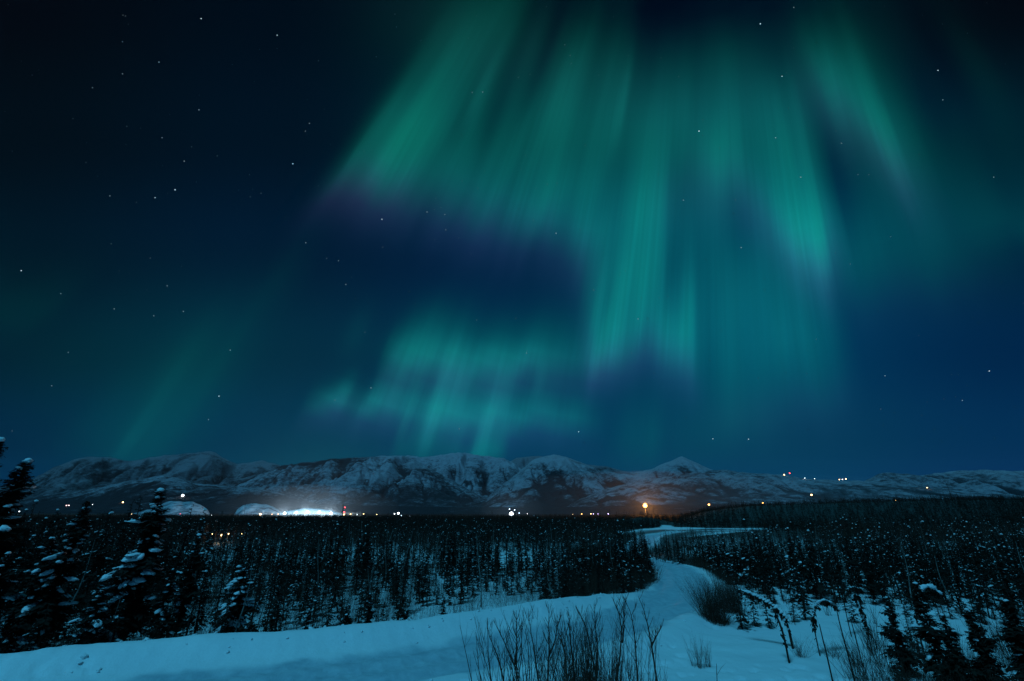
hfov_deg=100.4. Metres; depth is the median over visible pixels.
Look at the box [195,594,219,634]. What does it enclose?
willow clump
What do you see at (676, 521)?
spruce wood
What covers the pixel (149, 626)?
willow clump
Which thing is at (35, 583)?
spruce tree
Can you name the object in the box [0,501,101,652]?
spruce tree
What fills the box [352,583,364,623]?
young spruce
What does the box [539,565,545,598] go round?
young spruce
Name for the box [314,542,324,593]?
bare birch
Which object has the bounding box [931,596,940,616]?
young spruce
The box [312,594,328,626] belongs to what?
willow clump
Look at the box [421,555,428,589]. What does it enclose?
young spruce
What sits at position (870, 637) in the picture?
willow clump
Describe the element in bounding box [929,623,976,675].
willow clump
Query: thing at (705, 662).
willow shrub
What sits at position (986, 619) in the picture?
willow clump
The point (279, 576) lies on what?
young spruce
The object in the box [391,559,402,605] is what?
young spruce
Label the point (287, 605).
young spruce
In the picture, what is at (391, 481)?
mountain
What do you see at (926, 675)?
willow clump
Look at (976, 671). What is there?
willow clump
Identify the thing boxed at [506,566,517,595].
young spruce
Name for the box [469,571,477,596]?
young spruce
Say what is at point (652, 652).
willow thicket
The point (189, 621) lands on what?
young spruce
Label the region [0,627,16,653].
young spruce
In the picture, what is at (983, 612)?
young spruce
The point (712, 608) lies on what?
willow shrub
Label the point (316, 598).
young spruce
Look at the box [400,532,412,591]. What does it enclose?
bare birch
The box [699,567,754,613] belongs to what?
willow shrub
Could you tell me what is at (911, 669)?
willow clump
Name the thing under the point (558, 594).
young spruce
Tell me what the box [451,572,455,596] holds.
young spruce
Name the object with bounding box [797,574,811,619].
young spruce
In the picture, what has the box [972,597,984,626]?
young spruce
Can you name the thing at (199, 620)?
young spruce
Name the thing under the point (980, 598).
young spruce
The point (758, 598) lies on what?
leaning trunk
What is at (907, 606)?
young spruce
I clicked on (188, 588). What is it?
spruce tree
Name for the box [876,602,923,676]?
spruce tree
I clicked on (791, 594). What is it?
young spruce
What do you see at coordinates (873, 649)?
willow clump
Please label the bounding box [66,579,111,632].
willow clump
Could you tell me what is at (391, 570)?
young spruce
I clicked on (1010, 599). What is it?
willow clump
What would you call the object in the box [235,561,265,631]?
young spruce
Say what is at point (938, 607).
willow clump
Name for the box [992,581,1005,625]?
young spruce
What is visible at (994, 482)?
mountain range
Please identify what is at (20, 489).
spruce tree
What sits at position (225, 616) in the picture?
young spruce
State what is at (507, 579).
young spruce
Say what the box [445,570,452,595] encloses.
young spruce
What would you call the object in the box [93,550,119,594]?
young spruce
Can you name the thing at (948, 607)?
young spruce
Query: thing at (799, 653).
willow shrub
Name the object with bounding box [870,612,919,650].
willow clump
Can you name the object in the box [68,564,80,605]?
young spruce
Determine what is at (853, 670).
willow clump
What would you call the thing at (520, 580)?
young spruce
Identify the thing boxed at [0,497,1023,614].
spruce wood
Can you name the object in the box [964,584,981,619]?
young spruce
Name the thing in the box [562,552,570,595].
young spruce
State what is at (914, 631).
young spruce
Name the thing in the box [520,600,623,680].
willow thicket
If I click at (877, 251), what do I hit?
sky
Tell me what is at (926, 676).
willow clump
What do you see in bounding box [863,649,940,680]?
willow clump
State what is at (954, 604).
willow clump
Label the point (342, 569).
young spruce
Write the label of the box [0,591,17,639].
young spruce
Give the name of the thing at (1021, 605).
young spruce
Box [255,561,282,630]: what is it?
young spruce
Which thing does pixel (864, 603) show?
young spruce
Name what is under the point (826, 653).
snag
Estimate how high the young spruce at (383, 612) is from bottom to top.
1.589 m
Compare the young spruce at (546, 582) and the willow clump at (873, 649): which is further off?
the young spruce at (546, 582)
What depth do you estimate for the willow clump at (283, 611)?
29.53 m
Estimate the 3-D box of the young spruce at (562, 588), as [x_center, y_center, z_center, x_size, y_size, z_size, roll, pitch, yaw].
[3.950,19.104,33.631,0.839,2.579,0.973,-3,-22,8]
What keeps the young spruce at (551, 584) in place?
on the snow ground
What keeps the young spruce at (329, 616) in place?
on the snow ground
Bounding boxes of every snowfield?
[133,501,209,515]
[234,503,281,515]
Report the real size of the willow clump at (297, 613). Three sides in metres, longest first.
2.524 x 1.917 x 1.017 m
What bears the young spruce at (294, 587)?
on the snow ground
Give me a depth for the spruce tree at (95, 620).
22.30 m
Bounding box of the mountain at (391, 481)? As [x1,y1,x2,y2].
[235,456,486,506]
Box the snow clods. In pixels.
[71,543,715,680]
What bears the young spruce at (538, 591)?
on the snow ground
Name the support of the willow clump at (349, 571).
on the snow ground
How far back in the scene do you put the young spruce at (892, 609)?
30.88 m
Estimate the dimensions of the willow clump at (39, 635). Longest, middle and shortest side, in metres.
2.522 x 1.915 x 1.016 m
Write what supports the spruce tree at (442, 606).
on the snow ground
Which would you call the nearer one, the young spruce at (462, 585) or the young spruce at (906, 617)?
the young spruce at (906, 617)
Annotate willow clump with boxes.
[28,609,55,650]
[51,608,84,646]
[56,601,87,644]
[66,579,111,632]
[139,603,164,638]
[141,604,174,637]
[194,584,211,622]
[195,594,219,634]
[198,575,221,623]
[202,569,225,610]
[204,574,226,609]
[209,603,238,631]
[248,598,275,627]
[278,588,296,627]
[289,594,307,627]
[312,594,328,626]
[314,584,339,627]
[321,579,336,610]
[337,576,357,605]
[339,545,362,591]
[348,576,370,621]
[365,583,387,610]
[374,589,391,620]
[375,583,384,619]
[778,573,797,602]
[811,574,833,615]
[813,639,880,680]
[829,649,880,680]
[831,622,876,666]
[836,626,891,667]
[841,631,908,680]
[843,608,885,648]
[850,641,929,680]
[852,615,887,650]
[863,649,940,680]
[865,602,879,623]
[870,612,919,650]
[875,630,891,656]
[880,576,901,610]
[882,619,928,661]
[882,654,945,680]
[899,626,928,680]
[900,660,954,680]
[903,629,927,662]
[904,663,963,680]
[911,655,939,680]
[926,654,989,680]
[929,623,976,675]
[931,596,944,619]
[936,624,967,654]
[941,643,1015,680]
[943,588,963,617]
[969,602,1004,637]
[978,617,1013,665]
[982,611,1016,651]
[985,612,1023,658]
[992,637,1009,672]
[993,581,1023,620]
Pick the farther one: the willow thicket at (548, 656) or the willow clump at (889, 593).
the willow clump at (889, 593)
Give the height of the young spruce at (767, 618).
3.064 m
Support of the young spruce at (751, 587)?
on the snow ground
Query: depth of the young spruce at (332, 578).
33.34 m
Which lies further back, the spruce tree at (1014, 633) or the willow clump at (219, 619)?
the willow clump at (219, 619)
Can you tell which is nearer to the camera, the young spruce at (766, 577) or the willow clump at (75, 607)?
the willow clump at (75, 607)
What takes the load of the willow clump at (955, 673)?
on the snow ground
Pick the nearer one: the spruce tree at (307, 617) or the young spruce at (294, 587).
the spruce tree at (307, 617)
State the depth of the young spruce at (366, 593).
33.11 m
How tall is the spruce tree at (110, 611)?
5.321 m
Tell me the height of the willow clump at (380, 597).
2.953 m
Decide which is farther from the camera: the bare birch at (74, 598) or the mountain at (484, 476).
the mountain at (484, 476)
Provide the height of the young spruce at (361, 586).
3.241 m
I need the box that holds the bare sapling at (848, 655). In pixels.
[825,579,854,680]
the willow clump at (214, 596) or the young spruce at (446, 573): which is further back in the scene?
the young spruce at (446, 573)
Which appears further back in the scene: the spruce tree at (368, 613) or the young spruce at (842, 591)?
the young spruce at (842, 591)
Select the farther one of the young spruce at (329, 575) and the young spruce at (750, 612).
the young spruce at (329, 575)
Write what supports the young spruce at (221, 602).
on the snow ground
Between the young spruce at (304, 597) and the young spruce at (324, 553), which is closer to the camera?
the young spruce at (304, 597)
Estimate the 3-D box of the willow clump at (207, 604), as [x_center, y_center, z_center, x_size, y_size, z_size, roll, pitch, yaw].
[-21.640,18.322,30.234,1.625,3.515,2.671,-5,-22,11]
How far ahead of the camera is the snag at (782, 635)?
22.82 m
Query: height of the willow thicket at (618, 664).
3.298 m
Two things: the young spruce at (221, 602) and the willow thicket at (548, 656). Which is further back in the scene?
the young spruce at (221, 602)
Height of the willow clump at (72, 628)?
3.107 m
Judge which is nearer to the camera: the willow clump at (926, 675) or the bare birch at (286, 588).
the willow clump at (926, 675)
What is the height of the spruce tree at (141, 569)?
8.662 m
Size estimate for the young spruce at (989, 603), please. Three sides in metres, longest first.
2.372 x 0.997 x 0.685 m
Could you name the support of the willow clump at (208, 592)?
on the snow ground
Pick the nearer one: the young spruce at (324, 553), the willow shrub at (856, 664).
the willow shrub at (856, 664)
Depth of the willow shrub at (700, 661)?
22.04 m
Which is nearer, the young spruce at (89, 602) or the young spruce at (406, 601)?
the young spruce at (89, 602)
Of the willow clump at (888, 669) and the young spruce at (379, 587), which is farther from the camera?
the young spruce at (379, 587)
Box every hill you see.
[2,475,316,512]
[203,504,758,514]
[567,470,1023,506]
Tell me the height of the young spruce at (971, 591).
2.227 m
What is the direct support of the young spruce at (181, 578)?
on the snow ground
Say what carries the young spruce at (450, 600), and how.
on the snow ground
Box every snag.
[773,609,789,662]
[818,622,832,680]
[850,618,862,662]
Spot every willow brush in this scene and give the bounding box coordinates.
[10,544,1022,630]
[18,517,1023,568]
[552,543,662,597]
[680,551,808,584]
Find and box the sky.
[0,0,1023,485]
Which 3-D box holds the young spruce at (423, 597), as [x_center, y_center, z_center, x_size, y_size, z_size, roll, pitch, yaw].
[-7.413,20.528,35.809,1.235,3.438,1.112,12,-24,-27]
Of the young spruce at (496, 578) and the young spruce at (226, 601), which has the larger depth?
the young spruce at (496, 578)
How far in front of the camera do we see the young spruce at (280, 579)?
38.86 m
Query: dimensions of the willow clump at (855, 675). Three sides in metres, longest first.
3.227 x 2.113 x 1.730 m
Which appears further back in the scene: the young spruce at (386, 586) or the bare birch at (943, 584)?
the young spruce at (386, 586)
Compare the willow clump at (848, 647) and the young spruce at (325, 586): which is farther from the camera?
the young spruce at (325, 586)
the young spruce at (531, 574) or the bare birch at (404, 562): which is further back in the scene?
the young spruce at (531, 574)
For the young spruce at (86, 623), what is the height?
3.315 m
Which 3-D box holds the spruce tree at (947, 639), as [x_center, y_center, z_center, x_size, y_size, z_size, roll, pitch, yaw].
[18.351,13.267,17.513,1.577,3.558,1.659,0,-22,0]
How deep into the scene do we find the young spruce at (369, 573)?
39.23 m
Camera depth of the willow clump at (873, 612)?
30.19 m
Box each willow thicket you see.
[460,606,545,680]
[500,599,584,680]
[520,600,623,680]
[547,589,657,680]
[568,589,666,680]
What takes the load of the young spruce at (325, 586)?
on the snow ground
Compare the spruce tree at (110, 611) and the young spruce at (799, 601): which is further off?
the young spruce at (799, 601)
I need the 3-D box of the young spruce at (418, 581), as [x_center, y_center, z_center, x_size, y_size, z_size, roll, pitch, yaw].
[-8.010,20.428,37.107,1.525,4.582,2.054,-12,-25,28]
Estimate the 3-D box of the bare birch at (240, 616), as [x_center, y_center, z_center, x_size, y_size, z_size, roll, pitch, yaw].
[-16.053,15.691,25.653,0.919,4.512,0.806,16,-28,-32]
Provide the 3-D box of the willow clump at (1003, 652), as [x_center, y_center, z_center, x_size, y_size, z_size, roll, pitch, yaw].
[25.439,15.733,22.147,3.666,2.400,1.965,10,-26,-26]
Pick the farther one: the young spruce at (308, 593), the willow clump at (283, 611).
the young spruce at (308, 593)
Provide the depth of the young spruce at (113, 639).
22.85 m
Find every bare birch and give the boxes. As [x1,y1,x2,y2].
[65,541,95,613]
[234,565,254,631]
[282,565,291,615]
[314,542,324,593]
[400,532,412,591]
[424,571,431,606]
[433,533,439,583]
[473,534,484,606]
[542,540,551,594]
[901,548,914,611]
[935,558,955,610]
[972,560,989,616]
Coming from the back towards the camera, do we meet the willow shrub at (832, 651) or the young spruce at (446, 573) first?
the young spruce at (446, 573)
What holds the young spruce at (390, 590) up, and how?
on the snow ground
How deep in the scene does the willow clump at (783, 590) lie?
36.93 m
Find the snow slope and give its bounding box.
[275,508,341,515]
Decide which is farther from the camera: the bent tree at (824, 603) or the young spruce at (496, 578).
the young spruce at (496, 578)
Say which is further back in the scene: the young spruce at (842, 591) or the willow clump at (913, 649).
the young spruce at (842, 591)
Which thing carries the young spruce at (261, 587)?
on the snow ground
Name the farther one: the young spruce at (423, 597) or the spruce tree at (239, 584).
the young spruce at (423, 597)
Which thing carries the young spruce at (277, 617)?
on the snow ground
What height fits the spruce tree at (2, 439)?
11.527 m
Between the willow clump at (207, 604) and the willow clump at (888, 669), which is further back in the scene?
the willow clump at (207, 604)
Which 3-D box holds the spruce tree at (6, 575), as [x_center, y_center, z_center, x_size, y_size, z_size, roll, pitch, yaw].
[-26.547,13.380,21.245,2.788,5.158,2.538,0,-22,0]
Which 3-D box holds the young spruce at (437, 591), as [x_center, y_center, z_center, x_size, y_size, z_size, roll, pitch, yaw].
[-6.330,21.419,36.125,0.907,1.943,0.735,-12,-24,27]
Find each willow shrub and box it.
[675,572,773,625]
[683,630,706,667]
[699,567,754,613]
[700,642,711,666]
[789,636,826,657]
[818,641,844,659]
[838,641,878,680]
[865,656,927,680]
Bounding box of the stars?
[13,6,980,439]
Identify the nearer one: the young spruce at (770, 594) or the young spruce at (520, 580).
the young spruce at (770, 594)
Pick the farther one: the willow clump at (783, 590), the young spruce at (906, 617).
the willow clump at (783, 590)
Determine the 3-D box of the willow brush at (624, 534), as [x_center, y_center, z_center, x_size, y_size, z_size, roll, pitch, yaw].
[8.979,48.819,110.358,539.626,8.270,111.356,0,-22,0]
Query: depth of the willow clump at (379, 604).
30.66 m
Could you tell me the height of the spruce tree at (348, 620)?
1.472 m
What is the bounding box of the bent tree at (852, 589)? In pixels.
[841,586,865,636]
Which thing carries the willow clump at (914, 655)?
on the snow ground
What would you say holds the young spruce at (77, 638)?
on the snow ground
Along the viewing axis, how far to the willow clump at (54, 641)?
23.78 m
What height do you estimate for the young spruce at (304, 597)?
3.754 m
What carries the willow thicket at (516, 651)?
on the snow ground
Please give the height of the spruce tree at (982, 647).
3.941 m
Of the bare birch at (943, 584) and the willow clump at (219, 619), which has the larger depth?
the bare birch at (943, 584)
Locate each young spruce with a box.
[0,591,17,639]
[0,600,8,628]
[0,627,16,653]
[20,618,38,651]
[51,570,75,639]
[55,599,83,646]
[57,582,75,639]
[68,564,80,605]
[69,616,81,644]
[76,577,104,641]
[77,575,99,616]
[77,593,100,642]
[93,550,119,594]
[108,584,126,642]
[162,572,184,637]
[166,553,193,613]
[174,570,206,636]
[185,571,213,635]
[188,544,205,604]
[206,557,228,622]
[206,573,233,632]
[209,577,229,629]
[214,589,233,632]
[222,541,244,597]
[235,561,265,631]
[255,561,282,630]
[255,568,265,613]
[261,563,274,596]
[264,574,275,607]
[264,579,282,616]
[265,577,288,631]
[268,554,285,596]
[275,564,284,596]
[282,588,290,623]
[287,570,301,610]
[292,559,306,600]
[293,567,309,624]
[299,581,312,614]
[306,557,315,597]
[309,580,321,617]
[309,586,319,628]
[310,542,327,593]
[319,562,328,605]
[320,577,338,625]
[321,548,336,593]
[323,593,333,626]
[328,561,347,612]
[329,564,340,601]
[333,549,344,587]
[334,571,346,623]
[348,556,360,592]
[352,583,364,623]
[353,543,361,592]
[355,565,367,603]
[358,580,370,613]
[365,558,372,593]
[371,559,384,607]
[378,601,388,620]
[384,553,392,590]
[386,561,411,619]
[386,564,398,592]
[387,575,393,602]
[388,556,399,589]
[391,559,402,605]
[391,561,401,606]
[395,554,412,612]
[410,549,429,602]
[419,562,428,605]
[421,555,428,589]
[431,565,437,594]
[432,581,440,604]
[444,572,448,593]
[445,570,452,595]
[446,579,452,605]
[449,567,457,594]
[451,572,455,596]
[454,559,467,602]
[457,563,468,598]
[464,563,471,590]
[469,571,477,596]
[476,567,481,591]
[492,573,500,592]
[503,568,510,592]
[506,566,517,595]
[516,565,524,592]
[521,558,529,588]
[528,560,535,591]
[536,582,542,599]
[537,552,551,599]
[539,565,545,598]
[549,566,554,588]
[553,557,564,598]
[558,565,566,597]
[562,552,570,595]
[625,559,637,591]
[727,569,753,629]
[746,572,757,604]
[746,588,763,626]
[760,562,776,601]
[760,580,774,627]
[763,577,779,611]
[782,568,796,602]
[787,585,799,621]
[789,556,815,607]
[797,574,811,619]
[836,576,849,609]
[844,586,860,623]
[849,567,868,608]
[886,592,899,621]
[886,606,914,680]
[888,648,901,680]
[899,589,911,614]
[901,603,915,648]
[907,611,923,653]
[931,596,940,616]
[937,577,960,618]
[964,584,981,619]
[968,586,982,610]
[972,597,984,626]
[973,586,990,623]
[979,599,988,623]
[982,586,996,617]
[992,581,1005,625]
[997,608,1013,642]
[1015,591,1023,619]
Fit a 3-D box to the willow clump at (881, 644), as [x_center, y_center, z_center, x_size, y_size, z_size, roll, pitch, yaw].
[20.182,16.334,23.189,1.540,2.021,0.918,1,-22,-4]
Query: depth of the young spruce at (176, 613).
24.68 m
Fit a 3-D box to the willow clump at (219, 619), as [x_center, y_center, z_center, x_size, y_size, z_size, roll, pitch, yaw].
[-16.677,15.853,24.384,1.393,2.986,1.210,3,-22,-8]
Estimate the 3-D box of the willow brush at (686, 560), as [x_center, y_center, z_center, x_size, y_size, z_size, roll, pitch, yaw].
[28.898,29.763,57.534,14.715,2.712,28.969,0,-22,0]
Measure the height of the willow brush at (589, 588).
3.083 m
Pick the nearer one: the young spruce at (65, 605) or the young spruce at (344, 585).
the young spruce at (65, 605)
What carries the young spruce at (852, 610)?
on the snow ground
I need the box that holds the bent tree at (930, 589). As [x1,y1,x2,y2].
[913,584,943,653]
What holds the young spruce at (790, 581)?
on the snow ground
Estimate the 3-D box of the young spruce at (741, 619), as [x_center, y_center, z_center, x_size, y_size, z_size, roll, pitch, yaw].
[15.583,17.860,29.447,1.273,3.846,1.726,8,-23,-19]
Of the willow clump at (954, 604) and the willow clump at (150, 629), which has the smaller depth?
the willow clump at (150, 629)
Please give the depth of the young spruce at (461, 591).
36.95 m
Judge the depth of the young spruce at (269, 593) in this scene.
34.96 m
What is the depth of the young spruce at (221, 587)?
30.62 m
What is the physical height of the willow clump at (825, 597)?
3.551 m
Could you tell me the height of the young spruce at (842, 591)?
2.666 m
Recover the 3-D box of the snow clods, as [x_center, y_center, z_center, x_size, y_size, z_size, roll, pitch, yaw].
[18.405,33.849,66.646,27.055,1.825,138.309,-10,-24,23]
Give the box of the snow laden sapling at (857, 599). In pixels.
[853,593,873,657]
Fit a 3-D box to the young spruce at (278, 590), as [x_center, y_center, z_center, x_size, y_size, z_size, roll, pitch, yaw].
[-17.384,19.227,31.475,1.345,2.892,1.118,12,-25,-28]
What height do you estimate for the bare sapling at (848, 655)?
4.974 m
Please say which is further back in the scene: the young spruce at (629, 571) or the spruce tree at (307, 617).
the young spruce at (629, 571)
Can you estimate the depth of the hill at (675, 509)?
2401.01 m
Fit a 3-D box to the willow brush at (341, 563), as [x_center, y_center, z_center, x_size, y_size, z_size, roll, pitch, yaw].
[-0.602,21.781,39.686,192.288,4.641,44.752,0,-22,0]
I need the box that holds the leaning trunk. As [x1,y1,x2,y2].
[737,588,793,648]
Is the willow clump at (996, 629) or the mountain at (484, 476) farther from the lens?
the mountain at (484, 476)
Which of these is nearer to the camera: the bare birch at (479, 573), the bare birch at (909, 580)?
the bare birch at (909, 580)
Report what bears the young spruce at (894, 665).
on the snow ground
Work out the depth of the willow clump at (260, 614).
27.31 m
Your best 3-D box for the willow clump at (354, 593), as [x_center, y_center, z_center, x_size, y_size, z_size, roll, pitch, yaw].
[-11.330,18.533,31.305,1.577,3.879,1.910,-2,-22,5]
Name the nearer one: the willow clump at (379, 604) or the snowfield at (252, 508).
the willow clump at (379, 604)
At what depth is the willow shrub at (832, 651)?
23.47 m
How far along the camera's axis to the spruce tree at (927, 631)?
19.36 m
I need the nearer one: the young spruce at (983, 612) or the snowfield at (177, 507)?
the young spruce at (983, 612)
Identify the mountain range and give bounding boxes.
[0,451,280,498]
[865,470,1023,495]
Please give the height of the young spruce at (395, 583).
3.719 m
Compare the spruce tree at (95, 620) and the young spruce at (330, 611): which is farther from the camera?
the young spruce at (330, 611)
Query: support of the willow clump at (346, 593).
on the snow ground
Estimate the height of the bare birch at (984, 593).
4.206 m
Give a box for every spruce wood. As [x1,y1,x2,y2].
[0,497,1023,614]
[10,491,1023,533]
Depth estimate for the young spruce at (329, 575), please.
40.84 m
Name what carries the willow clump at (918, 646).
on the snow ground
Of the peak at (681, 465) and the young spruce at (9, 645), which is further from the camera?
the peak at (681, 465)
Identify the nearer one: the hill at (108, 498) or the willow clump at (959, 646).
the willow clump at (959, 646)
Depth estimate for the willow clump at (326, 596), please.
33.60 m
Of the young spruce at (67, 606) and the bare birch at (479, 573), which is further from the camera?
the bare birch at (479, 573)
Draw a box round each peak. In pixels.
[511,456,633,474]
[630,456,710,478]
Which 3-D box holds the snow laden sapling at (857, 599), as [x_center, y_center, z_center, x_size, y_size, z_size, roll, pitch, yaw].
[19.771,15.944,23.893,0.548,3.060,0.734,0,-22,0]
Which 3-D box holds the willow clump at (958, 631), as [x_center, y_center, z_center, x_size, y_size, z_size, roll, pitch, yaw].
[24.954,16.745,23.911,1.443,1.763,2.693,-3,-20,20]
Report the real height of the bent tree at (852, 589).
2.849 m
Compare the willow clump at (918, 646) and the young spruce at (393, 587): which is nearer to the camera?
the willow clump at (918, 646)
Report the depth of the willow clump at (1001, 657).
21.43 m
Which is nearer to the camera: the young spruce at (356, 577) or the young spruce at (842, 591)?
the young spruce at (842, 591)
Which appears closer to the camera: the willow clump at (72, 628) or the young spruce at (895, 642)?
the young spruce at (895, 642)
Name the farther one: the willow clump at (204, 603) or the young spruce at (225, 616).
the willow clump at (204, 603)
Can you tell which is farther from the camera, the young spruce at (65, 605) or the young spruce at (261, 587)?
the young spruce at (261, 587)
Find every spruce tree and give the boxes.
[0,437,8,510]
[0,458,38,615]
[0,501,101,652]
[0,537,60,653]
[0,551,18,646]
[63,582,118,645]
[79,551,130,642]
[83,488,178,642]
[140,549,185,638]
[160,533,205,637]
[211,562,262,632]
[296,595,316,629]
[339,605,352,624]
[359,593,376,623]
[438,596,447,614]
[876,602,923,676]
[904,582,968,680]
[934,613,973,680]
[957,608,1016,680]
[992,599,1023,680]
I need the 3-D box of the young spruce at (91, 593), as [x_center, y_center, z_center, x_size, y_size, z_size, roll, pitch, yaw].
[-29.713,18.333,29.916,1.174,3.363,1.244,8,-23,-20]
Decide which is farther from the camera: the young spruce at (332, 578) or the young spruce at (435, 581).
the young spruce at (435, 581)
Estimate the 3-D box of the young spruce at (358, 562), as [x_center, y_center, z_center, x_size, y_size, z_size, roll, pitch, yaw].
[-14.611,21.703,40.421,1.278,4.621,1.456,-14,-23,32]
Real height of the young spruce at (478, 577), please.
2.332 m
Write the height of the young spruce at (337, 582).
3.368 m
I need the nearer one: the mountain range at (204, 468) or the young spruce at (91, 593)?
the young spruce at (91, 593)
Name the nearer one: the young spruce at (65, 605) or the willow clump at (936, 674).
the willow clump at (936, 674)
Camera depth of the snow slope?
1168.19 m
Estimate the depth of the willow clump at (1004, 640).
22.42 m
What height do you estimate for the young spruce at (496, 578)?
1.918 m
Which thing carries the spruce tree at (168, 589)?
on the snow ground
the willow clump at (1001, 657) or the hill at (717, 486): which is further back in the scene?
the hill at (717, 486)
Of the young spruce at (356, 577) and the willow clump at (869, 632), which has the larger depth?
the young spruce at (356, 577)
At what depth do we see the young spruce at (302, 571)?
38.07 m
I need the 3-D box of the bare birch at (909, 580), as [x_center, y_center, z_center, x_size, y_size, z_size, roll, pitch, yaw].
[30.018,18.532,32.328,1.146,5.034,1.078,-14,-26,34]
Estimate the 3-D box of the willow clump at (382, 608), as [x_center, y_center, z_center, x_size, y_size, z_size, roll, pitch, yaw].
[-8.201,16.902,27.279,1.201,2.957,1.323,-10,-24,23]
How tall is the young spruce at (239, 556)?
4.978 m
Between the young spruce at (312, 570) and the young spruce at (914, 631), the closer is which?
the young spruce at (914, 631)
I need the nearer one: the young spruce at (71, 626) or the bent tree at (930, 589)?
the bent tree at (930, 589)
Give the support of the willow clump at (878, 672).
on the snow ground
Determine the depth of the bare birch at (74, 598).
31.14 m
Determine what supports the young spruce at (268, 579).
on the snow ground
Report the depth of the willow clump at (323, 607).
28.51 m
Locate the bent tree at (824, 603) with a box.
[810,598,838,655]
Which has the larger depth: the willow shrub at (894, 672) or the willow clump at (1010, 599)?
the willow clump at (1010, 599)
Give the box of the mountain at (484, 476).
[407,452,520,497]
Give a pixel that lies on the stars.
(249, 174)
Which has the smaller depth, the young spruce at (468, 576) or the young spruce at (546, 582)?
the young spruce at (546, 582)
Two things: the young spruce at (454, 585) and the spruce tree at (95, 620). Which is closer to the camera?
the spruce tree at (95, 620)
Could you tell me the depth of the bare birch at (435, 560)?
46.32 m
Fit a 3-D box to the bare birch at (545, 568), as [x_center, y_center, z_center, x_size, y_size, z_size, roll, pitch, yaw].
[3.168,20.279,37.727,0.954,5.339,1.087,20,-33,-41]
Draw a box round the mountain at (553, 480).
[479,454,650,506]
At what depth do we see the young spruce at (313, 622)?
26.49 m
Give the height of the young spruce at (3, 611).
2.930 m
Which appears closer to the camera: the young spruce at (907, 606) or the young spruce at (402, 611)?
the young spruce at (402, 611)
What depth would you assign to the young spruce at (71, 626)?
25.44 m
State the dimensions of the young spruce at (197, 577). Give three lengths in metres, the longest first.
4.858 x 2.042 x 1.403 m
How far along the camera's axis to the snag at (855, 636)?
22.46 m
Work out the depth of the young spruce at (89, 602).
26.42 m
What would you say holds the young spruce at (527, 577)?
on the snow ground
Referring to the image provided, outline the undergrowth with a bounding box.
[0,557,653,652]
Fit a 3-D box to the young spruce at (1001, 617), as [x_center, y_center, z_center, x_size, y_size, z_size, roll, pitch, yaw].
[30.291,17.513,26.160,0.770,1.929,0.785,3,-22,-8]
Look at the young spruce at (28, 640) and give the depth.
21.47 m
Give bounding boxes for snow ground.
[0,500,1023,680]
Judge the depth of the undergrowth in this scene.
34.01 m
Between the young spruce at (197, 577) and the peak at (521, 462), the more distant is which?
the peak at (521, 462)

